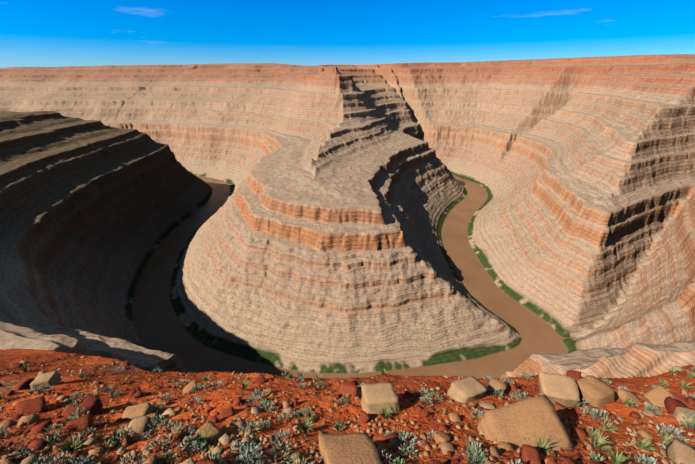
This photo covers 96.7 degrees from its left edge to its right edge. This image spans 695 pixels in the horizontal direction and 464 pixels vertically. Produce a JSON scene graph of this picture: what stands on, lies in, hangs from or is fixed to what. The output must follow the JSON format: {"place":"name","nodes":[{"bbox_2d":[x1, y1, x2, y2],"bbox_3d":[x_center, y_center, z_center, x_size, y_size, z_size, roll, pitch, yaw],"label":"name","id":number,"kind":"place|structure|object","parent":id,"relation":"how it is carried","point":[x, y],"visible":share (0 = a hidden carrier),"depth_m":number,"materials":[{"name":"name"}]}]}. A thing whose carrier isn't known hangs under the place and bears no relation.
{"place":"outdoors","nodes":[
{"label":"outdoors","id":0,"kind":"place"},
{"bbox_2d":[0,54,694,463],"bbox_3d":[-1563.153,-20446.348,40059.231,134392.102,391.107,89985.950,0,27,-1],"label":"canyon terrain","id":1,"kind":"structure","parent":0,"point":[314,244],"depth_m":474.07,"materials":[{"name":"beige stone"}]},
{"bbox_2d":[0,364,694,463],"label":"desert shrubs","id":2,"kind":"object","parent":1,"relation":"on","point":[117,437],"visible":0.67,"depth_m":2.76,"materials":[{"name":"green plant"}]},
{"bbox_2d":[0,354,694,463],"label":"rocks","id":3,"kind":"object","parent":1,"relation":"on","point":[507,426],"visible":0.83,"depth_m":2.98,"materials":[{"name":"stone"}]},
{"bbox_2d":[0,0,694,67],"label":"sky","id":4,"kind":"structure","parent":0,"point":[33,33],"materials":[{"name":"blue"}]},
{"bbox_2d":[132,175,567,378],"bbox_3d":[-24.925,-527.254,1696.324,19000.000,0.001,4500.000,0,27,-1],"label":"river water","id":5,"kind":"structure","parent":0,"point":[158,325],"depth_m":440.71,"materials":[{"name":"brown liquid"}]}
]}

